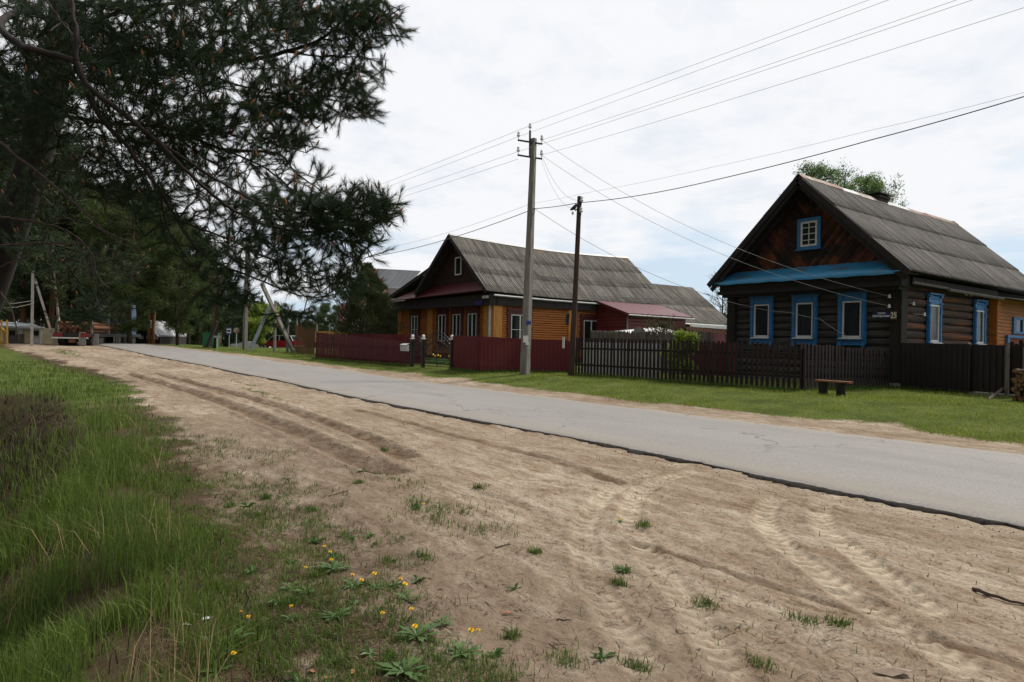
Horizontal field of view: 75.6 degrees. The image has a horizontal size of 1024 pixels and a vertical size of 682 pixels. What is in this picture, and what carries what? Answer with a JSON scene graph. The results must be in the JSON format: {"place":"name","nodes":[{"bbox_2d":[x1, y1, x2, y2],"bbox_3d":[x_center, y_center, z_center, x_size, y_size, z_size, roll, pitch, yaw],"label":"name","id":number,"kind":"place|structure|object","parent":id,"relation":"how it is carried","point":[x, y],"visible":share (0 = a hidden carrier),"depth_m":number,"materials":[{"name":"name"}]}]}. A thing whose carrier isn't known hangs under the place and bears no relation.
{"place":"outdoors","nodes":[
{"label":"outdoors","id":0,"kind":"place"},
{"bbox_2d":[0,358,386,681],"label":"tall grass","id":1,"kind":"structure","parent":0,"point":[47,663],"depth_m":4.74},
{"bbox_2d":[0,343,1023,681],"bbox_3d":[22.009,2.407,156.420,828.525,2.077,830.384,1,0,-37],"label":"ground","id":2,"kind":"structure","parent":0,"point":[790,561],"depth_m":5.50,"materials":[{"name":"sand"}]},
{"bbox_2d":[0,320,7,345],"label":"yellow post frame","id":3,"kind":"object","parent":2,"relation":"on","point":[5,331],"visible":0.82,"depth_m":43.96,"materials":[{"name":"paint"}]},
{"bbox_2d":[1,221,43,318],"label":"pine tree","id":4,"kind":"object","parent":2,"relation":"on","point":[17,273],"visible":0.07,"depth_m":48.12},
{"bbox_2d":[0,322,59,343],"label":"cream outbuilding","id":5,"kind":"structure","parent":2,"relation":"on","point":[41,335],"depth_m":50.00,"materials":[{"name":"beige concrete"}]},
{"bbox_2d":[0,61,67,313],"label":"pine tree","id":6,"kind":"object","parent":2,"relation":"on","point":[3,165],"visible":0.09,"depth_m":30.08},
{"bbox_2d":[0,104,82,265],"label":"pine tree","id":7,"kind":"object","parent":2,"relation":"on","point":[33,225],"visible":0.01,"depth_m":42.74,"materials":[{"name":"green plant"}]},
{"bbox_2d":[30,271,54,345],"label":"braced pole","id":8,"kind":"object","parent":2,"relation":"on","point":[33,280],"visible":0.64,"depth_m":46.13,"materials":[{"name":"grey concrete"}]},
{"bbox_2d":[13,219,78,325],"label":"pine tree","id":9,"kind":"object","parent":2,"relation":"on","point":[38,312],"visible":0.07,"depth_m":67.82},
{"bbox_2d":[19,224,73,322],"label":"pine tree","id":10,"kind":"object","parent":2,"relation":"on","point":[23,317],"depth_m":61.90,"materials":[{"name":"brown plant"}]},
{"bbox_2d":[4,134,96,321],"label":"pine tree","id":11,"kind":"object","parent":2,"relation":"on","point":[24,292],"visible":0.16,"depth_m":56.99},
{"bbox_2d":[33,229,73,327],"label":"birch tree","id":12,"kind":"object","parent":2,"relation":"on","point":[56,294],"visible":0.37,"depth_m":53.74,"materials":[{"name":"green plant"}]},
{"bbox_2d":[27,263,94,326],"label":"pine tree","id":13,"kind":"object","parent":2,"relation":"on","point":[67,292],"visible":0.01,"depth_m":73.83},
{"bbox_2d":[29,139,104,327],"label":"pine tree","id":14,"kind":"object","parent":2,"relation":"on","point":[51,309],"visible":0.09,"depth_m":59.98,"materials":[{"name":"green plant"}]},
{"bbox_2d":[42,163,93,327],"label":"pine tree","id":15,"kind":"object","parent":2,"relation":"on","point":[57,277],"visible":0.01,"depth_m":63.80,"materials":[{"name":"green plant"}]},
{"bbox_2d":[62,201,111,321],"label":"pine tree","id":16,"kind":"object","parent":2,"relation":"on","point":[78,292],"visible":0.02,"depth_m":69.96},
{"bbox_2d":[51,299,140,345],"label":"timber truck","id":17,"kind":"object","parent":2,"relation":"on","point":[91,338],"visible":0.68,"depth_m":48.48,"materials":[{"name":"brown metal"}]},
{"bbox_2d":[57,321,121,332],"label":"log load","id":18,"kind":"object","parent":17,"relation":"on","point":[100,328],"visible":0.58,"depth_m":48.14},
{"bbox_2d":[63,189,156,321],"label":"pine tree","id":19,"kind":"object","parent":2,"relation":"on","point":[95,244],"visible":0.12,"depth_m":58.82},
{"bbox_2d":[68,187,186,343],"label":"pine tree","id":20,"kind":"object","parent":2,"relation":"on","point":[130,325],"visible":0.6,"depth_m":52.36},
{"bbox_2d":[88,207,182,341],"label":"pine tree","id":21,"kind":"object","parent":2,"relation":"on","point":[141,311],"visible":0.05,"depth_m":65.39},
{"bbox_2d":[112,200,185,343],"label":"pine tree","id":22,"kind":"object","parent":2,"relation":"on","point":[149,332],"visible":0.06,"depth_m":61.79,"materials":[{"name":"green plant"}]},
{"bbox_2d":[116,211,196,343],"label":"pine tree","id":23,"kind":"object","parent":2,"relation":"on","point":[153,315],"visible":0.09,"depth_m":61.44,"materials":[{"name":"green plant"}]},
{"bbox_2d":[0,381,315,681],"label":"dead bracken","id":24,"kind":"object","parent":2,"relation":"on","point":[44,400],"visible":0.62,"depth_m":7.89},
{"bbox_2d":[135,321,185,343],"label":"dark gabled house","id":25,"kind":"structure","parent":2,"relation":"on","point":[163,335],"depth_m":68.90,"materials":[{"name":"metal"}]},
{"bbox_2d":[13,287,335,347],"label":"wood","id":26,"kind":"object","parent":2,"relation":"on","point":[224,343],"visible":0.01,"depth_m":143.48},
{"bbox_2d":[140,230,210,320],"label":"pine tree","id":27,"kind":"object","parent":2,"relation":"on","point":[157,313],"visible":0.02,"depth_m":73.74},
{"bbox_2d":[141,208,218,344],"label":"pine tree","id":28,"kind":"object","parent":2,"relation":"on","point":[180,328],"visible":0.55,"depth_m":55.36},
{"bbox_2d":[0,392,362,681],"bbox_3d":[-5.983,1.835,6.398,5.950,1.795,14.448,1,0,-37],"label":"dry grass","id":29,"kind":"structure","parent":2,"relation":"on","point":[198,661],"depth_m":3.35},
{"bbox_2d":[168,236,223,344],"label":"pine tree","id":30,"kind":"object","parent":2,"relation":"on","point":[196,322],"visible":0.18,"depth_m":69.85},
{"bbox_2d":[185,242,229,344],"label":"pine tree","id":31,"kind":"object","parent":2,"relation":"on","point":[196,336],"visible":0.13,"depth_m":83.73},
{"bbox_2d":[0,0,419,340],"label":"foreground pine","id":32,"kind":"object","parent":2,"relation":"on","point":[60,55],"visible":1,"depth_m":5.47,"materials":[{"name":"green plant"}]},
{"bbox_2d":[202,333,219,347],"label":"waste container","id":33,"kind":"object","parent":2,"relation":"on","point":[205,338],"visible":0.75,"depth_m":51.21,"materials":[{"name":"green paint"}]},
{"bbox_2d":[205,276,220,347],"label":"dark wooden pole","id":34,"kind":"object","parent":2,"relation":"on","point":[214,331],"visible":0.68,"depth_m":47.23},
{"bbox_2d":[198,261,231,335],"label":"pine tree","id":35,"kind":"object","parent":2,"relation":"on","point":[221,328],"visible":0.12,"depth_m":92.04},
{"bbox_2d":[210,266,243,346],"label":"pine tree","id":36,"kind":"object","parent":2,"relation":"on","point":[228,308],"visible":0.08,"depth_m":97.96,"materials":[{"name":"green plant"}]},
{"bbox_2d":[199,626,255,657],"bbox_3d":[-1.431,1.550,3.373,0.284,0.076,0.355,1,0,-37],"label":"dandelion","id":37,"kind":"object","parent":2,"relation":"on","point":[239,631],"visible":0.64,"depth_m":3.42,"materials":[{"name":"green plant"}]},
{"bbox_2d":[223,306,242,343],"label":"pine tree","id":38,"kind":"object","parent":2,"relation":"on","point":[233,337],"visible":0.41,"depth_m":132.56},
{"bbox_2d":[233,305,251,342],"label":"pine tree","id":39,"kind":"object","parent":2,"relation":"on","point":[240,322],"visible":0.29,"depth_m":121.00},
{"bbox_2d":[242,251,248,349],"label":"concrete pole","id":40,"kind":"object","parent":2,"relation":"on","point":[245,334],"depth_m":50.36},
{"bbox_2d":[242,302,280,347],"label":"bright bush","id":41,"kind":"object","parent":2,"relation":"on","point":[253,324],"visible":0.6,"depth_m":63.68,"materials":[{"name":"green plant"}]},
{"bbox_2d":[249,284,295,352],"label":"braced pole","id":42,"kind":"object","parent":2,"relation":"on","point":[280,324],"visible":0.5,"depth_m":49.68,"materials":[{"name":"wood"}]},
{"bbox_2d":[272,301,277,351],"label":"slim pole","id":43,"kind":"object","parent":2,"relation":"on","point":[274,325],"visible":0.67,"depth_m":50.01,"materials":[{"name":"black metal"}]},
{"bbox_2d":[258,335,303,347],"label":"parked car","id":44,"kind":"object","parent":2,"relation":"on","point":[280,341],"visible":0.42,"depth_m":65.25,"materials":[{"name":"red metal"}]},
{"bbox_2d":[295,323,314,354],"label":"board fence","id":45,"kind":"object","parent":2,"relation":"on","point":[304,337],"visible":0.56,"depth_m":47.36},
{"bbox_2d":[301,305,328,347],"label":"pine tree","id":46,"kind":"object","parent":2,"relation":"on","point":[313,310],"visible":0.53,"depth_m":115.70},
{"bbox_2d":[304,545,348,571],"bbox_3d":[-1.241,1.535,4.643,0.307,0.070,0.518,1,0,-2],"label":"dandelion","id":47,"kind":"object","parent":2,"relation":"on","point":[333,564],"visible":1,"depth_m":4.55,"materials":[{"name":"green plant"}]},
{"bbox_2d":[317,303,337,345],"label":"pine tree","id":48,"kind":"object","parent":2,"relation":"on","point":[328,309],"visible":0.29,"depth_m":115.15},
{"bbox_2d":[319,606,353,620],"bbox_3d":[-0.987,1.540,3.735,0.201,0.029,0.164,1,0,-37],"label":"weed rosette","id":49,"kind":"object","parent":2,"relation":"on","point":[333,614],"visible":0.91,"depth_m":3.74,"materials":[{"name":"green plant"}]},
{"bbox_2d":[314,332,409,364],"bbox_3d":[-8.398,0.382,36.190,0.204,1.787,10.587,1,0,-41],"label":"picket fence","id":50,"kind":"object","parent":2,"relation":"on","point":[364,348],"visible":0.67,"depth_m":35.95,"materials":[{"name":"red wood"}]},
{"bbox_2d":[330,262,406,352],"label":"dense evergreen","id":51,"kind":"object","parent":2,"relation":"on","point":[353,314],"visible":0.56,"depth_m":43.16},
{"bbox_2d":[344,268,420,334],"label":"zinc roofed house","id":52,"kind":"structure","parent":2,"relation":"on","point":[397,279],"depth_m":71.27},
{"bbox_2d":[349,334,421,363],"bbox_3d":[-7.040,0.432,36.171,0.105,1.646,7.896,1,0,-42],"label":"sheet fence","id":53,"kind":"object","parent":2,"relation":"on","point":[396,337],"visible":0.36,"depth_m":35.34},
{"bbox_2d":[373,654,430,681],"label":"weed rosette","id":54,"kind":"object","parent":2,"relation":"on","point":[390,667],"visible":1,"depth_m":3.14,"materials":[{"name":"green plant"}]},
{"bbox_2d":[393,577,418,602],"bbox_3d":[-0.678,1.561,4.123,0.162,0.077,0.290,1,0,-37],"label":"dandelion","id":55,"kind":"object","parent":2,"relation":"on","point":[402,594],"visible":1,"depth_m":4.11,"materials":[{"name":"green plant"}]},
{"bbox_2d":[380,607,442,642],"bbox_3d":[-0.548,1.545,3.584,0.271,0.080,0.380,1,0,-37],"label":"dandelion","id":56,"kind":"object","parent":2,"relation":"on","point":[415,627],"visible":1,"depth_m":3.54,"materials":[{"name":"green plant"}]},
{"bbox_2d":[410,328,453,367],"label":"wrought iron gate","id":57,"kind":"structure","parent":2,"relation":"on","point":[423,344],"depth_m":30.89,"materials":[{"name":"metal"}]},
{"bbox_2d":[446,627,483,658],"bbox_3d":[-0.249,1.574,3.409,0.208,0.067,0.306,1,0,-10],"label":"dandelion","id":58,"kind":"object","parent":2,"relation":"on","point":[471,629],"visible":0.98,"depth_m":3.40,"materials":[{"name":"green plant"}]},
{"bbox_2d":[452,336,569,371],"bbox_3d":[-0.343,0.617,27.916,5.614,1.642,1.342,1,0,24],"label":"sheet fence","id":59,"kind":"object","parent":2,"relation":"on","point":[478,353],"visible":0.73,"depth_m":27.56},
{"bbox_2d":[389,233,669,361],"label":"orange board house","id":60,"kind":"structure","parent":2,"relation":"on","point":[452,283],"depth_m":42.56,"materials":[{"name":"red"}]},
{"bbox_2d":[409,310,419,334],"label":"window","id":61,"kind":"structure","parent":60,"relation":"in","point":[414,315],"depth_m":46.17,"materials":[{"name":"white plastic"}]},
{"bbox_2d":[436,308,448,345],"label":"window","id":62,"kind":"structure","parent":60,"relation":"in","point":[442,314],"depth_m":43.18,"materials":[{"name":"white plastic"}]},
{"bbox_2d":[450,307,462,337],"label":"window","id":63,"kind":"structure","parent":60,"relation":"in","point":[456,313],"depth_m":41.73,"materials":[{"name":"white plastic"}]},
{"bbox_2d":[455,257,461,275],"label":"gable window","id":64,"kind":"structure","parent":60,"relation":"in","point":[458,260],"depth_m":41.78,"materials":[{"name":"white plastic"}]},
{"bbox_2d":[465,306,479,335],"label":"window","id":65,"kind":"structure","parent":60,"relation":"in","point":[472,313],"depth_m":40.30,"materials":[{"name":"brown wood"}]},
{"bbox_2d":[507,307,532,338],"bbox_3d":[0.482,-0.847,39.618,2.010,2.365,0.091,1,0,-37],"label":"window","id":66,"kind":"structure","parent":60,"relation":"in","point":[514,322],"depth_m":39.39,"materials":[{"name":"white plastic"}]},
{"bbox_2d":[580,313,596,346],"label":"window","id":67,"kind":"structure","parent":60,"relation":"in","point":[588,322],"depth_m":42.88,"materials":[{"name":"brown plastic"}]},
{"bbox_2d":[517,123,542,374],"bbox_3d":[0.676,-3.656,26.398,0.996,10.246,0.987,1,0,-37],"label":"concrete pole","id":68,"kind":"object","parent":2,"relation":"on","point":[525,358],"visible":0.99,"depth_m":26.18,"materials":[{"name":"grey concrete"}]},
{"bbox_2d":[535,209,848,337],"bbox_3d":[6.535,-2.683,25.348,11.305,4.968,2.256,1,0,20],"label":"phone wire","id":69,"kind":"object","parent":68,"relation":"attached to","point":[694,290],"visible":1,"depth_m":25.97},
{"bbox_2d":[532,0,867,123],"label":"power wire","id":70,"kind":"object","parent":68,"relation":"attached to","point":[716,56],"visible":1,"depth_m":19.50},
{"bbox_2d":[521,0,886,135],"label":"power wire","id":71,"kind":"object","parent":68,"relation":"attached to","point":[722,61],"visible":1,"depth_m":18.96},
{"bbox_2d":[542,155,887,305],"bbox_3d":[6.673,-4.297,23.911,12.266,6.153,0.013,1,0,25],"label":"service wire","id":72,"kind":"object","parent":68,"relation":"attached to","point":[710,249],"visible":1,"depth_m":23.69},
{"bbox_2d":[542,140,887,295],"bbox_3d":[6.682,-4.757,23.912,12.267,6.433,0.013,1,0,25],"label":"service wire","id":73,"kind":"object","parent":68,"relation":"attached to","point":[714,238],"visible":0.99,"depth_m":23.56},
{"bbox_2d":[518,0,970,151],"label":"power wire","id":74,"kind":"object","parent":68,"relation":"attached to","point":[763,70],"visible":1,"depth_m":18.24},
{"bbox_2d":[543,0,955,139],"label":"power wire","id":75,"kind":"object","parent":68,"relation":"attached to","point":[771,63],"visible":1,"depth_m":18.26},
{"bbox_2d":[535,96,1023,208],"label":"telephone cable","id":76,"kind":"object","parent":68,"relation":"attached to","point":[808,156],"visible":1,"depth_m":17.60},
{"bbox_2d":[537,92,1023,202],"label":"thin wire","id":77,"kind":"object","parent":68,"relation":"attached to","point":[799,147],"visible":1,"depth_m":17.93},
{"bbox_2d":[543,7,1023,154],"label":"power wire","id":78,"kind":"object","parent":68,"relation":"attached to","point":[808,75],"visible":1,"depth_m":17.39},
{"bbox_2d":[154,460,911,681],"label":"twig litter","id":79,"kind":"object","parent":2,"relation":"on","point":[423,608],"visible":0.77,"depth_m":3.77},
{"bbox_2d":[119,381,1023,681],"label":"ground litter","id":80,"kind":"object","parent":2,"relation":"on","point":[521,591],"visible":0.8,"depth_m":4.08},
{"bbox_2d":[566,196,583,375],"bbox_3d":[2.321,-1.983,25.217,0.422,7.044,0.745,1,0,-25],"label":"wooden pole","id":81,"kind":"object","parent":2,"relation":"on","point":[571,367],"visible":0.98,"depth_m":25.18,"materials":[{"name":"black wood"}]},
{"bbox_2d":[138,376,1022,681],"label":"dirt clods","id":82,"kind":"object","parent":2,"relation":"on","point":[640,500],"visible":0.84,"depth_m":6.00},
{"bbox_2d":[177,346,1023,444],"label":"lawn grass","id":83,"kind":"structure","parent":2,"relation":"on","point":[934,398],"depth_m":17.16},
{"bbox_2d":[591,646,615,660],"bbox_3d":[0.458,1.594,3.367,0.142,0.032,0.114,1,0,-37],"label":"weed","id":84,"kind":"object","parent":2,"relation":"on","point":[600,655],"visible":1,"depth_m":3.37,"materials":[{"name":"green plant"}]},
{"bbox_2d":[583,342,660,377],"bbox_3d":[4.205,0.720,25.977,0.012,1.300,4.185,1,0,-37],"label":"sheet fence","id":85,"kind":"object","parent":2,"relation":"on","point":[622,359],"visible":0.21,"depth_m":25.81,"materials":[{"name":"metal"}]},
{"bbox_2d":[595,300,694,339],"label":"red annex","id":86,"kind":"object","parent":2,"relation":"on","point":[614,316],"visible":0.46,"depth_m":42.72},
{"bbox_2d":[590,330,713,375],"bbox_3d":[5.852,0.431,28.851,0.164,1.856,7.558,1,0,-32],"label":"grey picket fence","id":87,"kind":"object","parent":2,"relation":"on","point":[615,335],"visible":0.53,"depth_m":28.90,"materials":[{"name":"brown wood"}]},
{"bbox_2d":[634,315,692,340],"bbox_3d":[6.484,0.021,28.986,2.534,2.676,2.364,1,0,-37],"label":"climbing shrub","id":88,"kind":"object","parent":2,"relation":"on","point":[663,327],"visible":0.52,"depth_m":28.62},
{"bbox_2d":[667,328,700,379],"bbox_3d":[5.971,0.474,22.535,1.182,1.813,1.128,1,0,-37],"label":"leafy bush","id":89,"kind":"object","parent":2,"relation":"on","point":[682,335],"visible":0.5,"depth_m":22.41,"materials":[{"name":"green plant"}]},
{"bbox_2d":[647,284,726,342],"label":"barn","id":90,"kind":"structure","parent":2,"relation":"on","point":[698,307],"depth_m":52.13,"materials":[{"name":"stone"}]},
{"bbox_2d":[685,323,726,342],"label":"lean to shed","id":91,"kind":"object","parent":2,"relation":"on","point":[719,332],"visible":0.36,"depth_m":46.18,"materials":[{"name":"white wood"}]},
{"bbox_2d":[688,342,735,376],"bbox_3d":[7.015,0.627,23.446,0.090,1.164,2.200,1,0,-37],"label":"board fence","id":92,"kind":"object","parent":2,"relation":"on","point":[716,358],"visible":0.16,"depth_m":23.07,"materials":[{"name":"red wood"}]},
{"bbox_2d":[704,272,726,316],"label":"bare tree","id":93,"kind":"object","parent":2,"relation":"on","point":[722,306],"visible":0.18,"depth_m":54.90,"materials":[{"name":"plant"}]},
{"bbox_2d":[575,337,889,391],"bbox_3d":[6.387,0.712,21.701,10.710,1.585,4.045,1,0,26],"label":"picket fence","id":94,"kind":"object","parent":2,"relation":"on","point":[856,367],"visible":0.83,"depth_m":20.53,"materials":[{"name":"wood"}]},
{"bbox_2d":[778,159,865,194],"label":"spring tree","id":95,"kind":"object","parent":2,"relation":"on","point":[819,171],"visible":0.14,"depth_m":51.06,"materials":[{"name":"green plant"}]},
{"bbox_2d":[815,379,852,395],"bbox_3d":[8.514,1.290,17.500,0.235,0.482,0.954,1,0,-33],"label":"bench","id":96,"kind":"object","parent":2,"relation":"on","point":[840,387],"visible":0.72,"depth_m":17.35,"materials":[{"name":"brown wood"}]},
{"bbox_2d":[706,172,1023,387],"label":"log house","id":97,"kind":"structure","parent":2,"relation":"on","point":[953,282],"depth_m":23.83,"materials":[{"name":"wood"}]},
{"bbox_2d":[749,296,774,345],"bbox_3d":[9.469,-0.796,25.119,0.180,1.973,1.120,1,0,-37],"label":"window","id":98,"kind":"structure","parent":97,"relation":"in","point":[761,321],"depth_m":25.14,"materials":[{"name":"blue wood"}]},
{"bbox_2d":[790,293,820,346],"bbox_3d":[10.491,-0.778,23.748,0.180,1.973,1.120,1,0,-37],"label":"window","id":99,"kind":"structure","parent":97,"relation":"in","point":[804,329],"depth_m":23.76,"materials":[{"name":"blue wood"}]},
{"bbox_2d":[795,216,821,250],"bbox_3d":[10.675,-3.857,23.758,0.110,1.150,0.960,1,0,-37],"label":"gable window","id":100,"kind":"structure","parent":97,"relation":"in","point":[809,230],"depth_m":23.75,"materials":[{"name":"blue wood"}]},
{"bbox_2d":[836,291,868,347],"bbox_3d":[11.501,-0.761,22.393,0.180,1.973,1.120,1,0,-37],"label":"window","id":101,"kind":"structure","parent":97,"relation":"in","point":[852,312],"depth_m":22.40,"materials":[{"name":"blue wood"}]},
{"bbox_2d":[926,292,944,343],"bbox_3d":[14.457,-0.625,22.540,1.200,1.993,0.180,1,0,-37],"label":"window","id":102,"kind":"structure","parent":97,"relation":"in","point":[934,310],"depth_m":22.58,"materials":[{"name":"blue wood"}]},
{"bbox_2d":[973,299,988,344],"bbox_3d":[17.744,-0.555,24.991,1.220,1.983,0.180,1,0,-37],"label":"window","id":103,"kind":"structure","parent":97,"relation":"in","point":[979,306],"depth_m":25.02,"materials":[{"name":"blue wood"}]},
{"bbox_2d":[1012,317,1023,334],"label":"small window","id":104,"kind":"structure","parent":97,"relation":"in","point":[1017,322],"depth_m":26.88,"materials":[{"name":"blue paint"}]},
{"bbox_2d":[839,171,909,206],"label":"spring tree","id":105,"kind":"object","parent":2,"relation":"on","point":[875,185],"visible":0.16,"depth_m":53.16,"materials":[{"name":"green plant"}]},
{"bbox_2d":[872,666,911,675],"bbox_3d":[1.864,1.609,3.227,0.189,0.026,0.064,1,0,-6],"label":"bark strip","id":106,"kind":"object","parent":2,"relation":"on","point":[890,671],"visible":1,"depth_m":3.22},
{"bbox_2d":[900,343,971,392],"bbox_3d":[12.802,0.847,20.048,0.109,1.564,2.321,1,0,-20],"label":"sheet fence","id":107,"kind":"object","parent":2,"relation":"on","point":[943,367],"visible":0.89,"depth_m":19.97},
{"bbox_2d":[968,342,1023,393],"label":"sheet gate","id":108,"kind":"structure","parent":2,"relation":"on","point":[986,368],"depth_m":18.44,"materials":[{"name":"black metal"}]},
{"bbox_2d":[972,587,1023,604],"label":"stick","id":109,"kind":"object","parent":2,"relation":"on","point":[990,594],"visible":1,"depth_m":4.27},
{"bbox_2d":[1004,343,1009,396],"bbox_3d":[13.448,0.789,17.939,0.102,1.490,0.102,1,0,31],"label":"fence post","id":110,"kind":"object","parent":2,"relation":"on","point":[1007,367],"visible":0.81,"depth_m":17.90,"materials":[{"name":"grey wood"}]},
{"bbox_2d":[0,0,1023,321],"label":"sky","id":111,"kind":"structure","parent":0,"point":[475,73],"materials":[{"name":"white"}]},
{"bbox_2d":[78,342,1023,529],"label":"road","id":112,"kind":"structure","parent":0,"point":[983,487],"depth_m":10.27,"materials":[{"name":"asphalt"}]},
{"bbox_2d":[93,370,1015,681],"bbox_3d":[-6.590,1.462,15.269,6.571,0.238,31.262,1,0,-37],"label":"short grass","id":113,"kind":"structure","parent":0,"point":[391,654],"depth_m":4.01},
{"bbox_2d":[312,357,1014,398],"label":"rank grass","id":114,"kind":"structure","parent":0,"point":[727,384],"depth_m":21.73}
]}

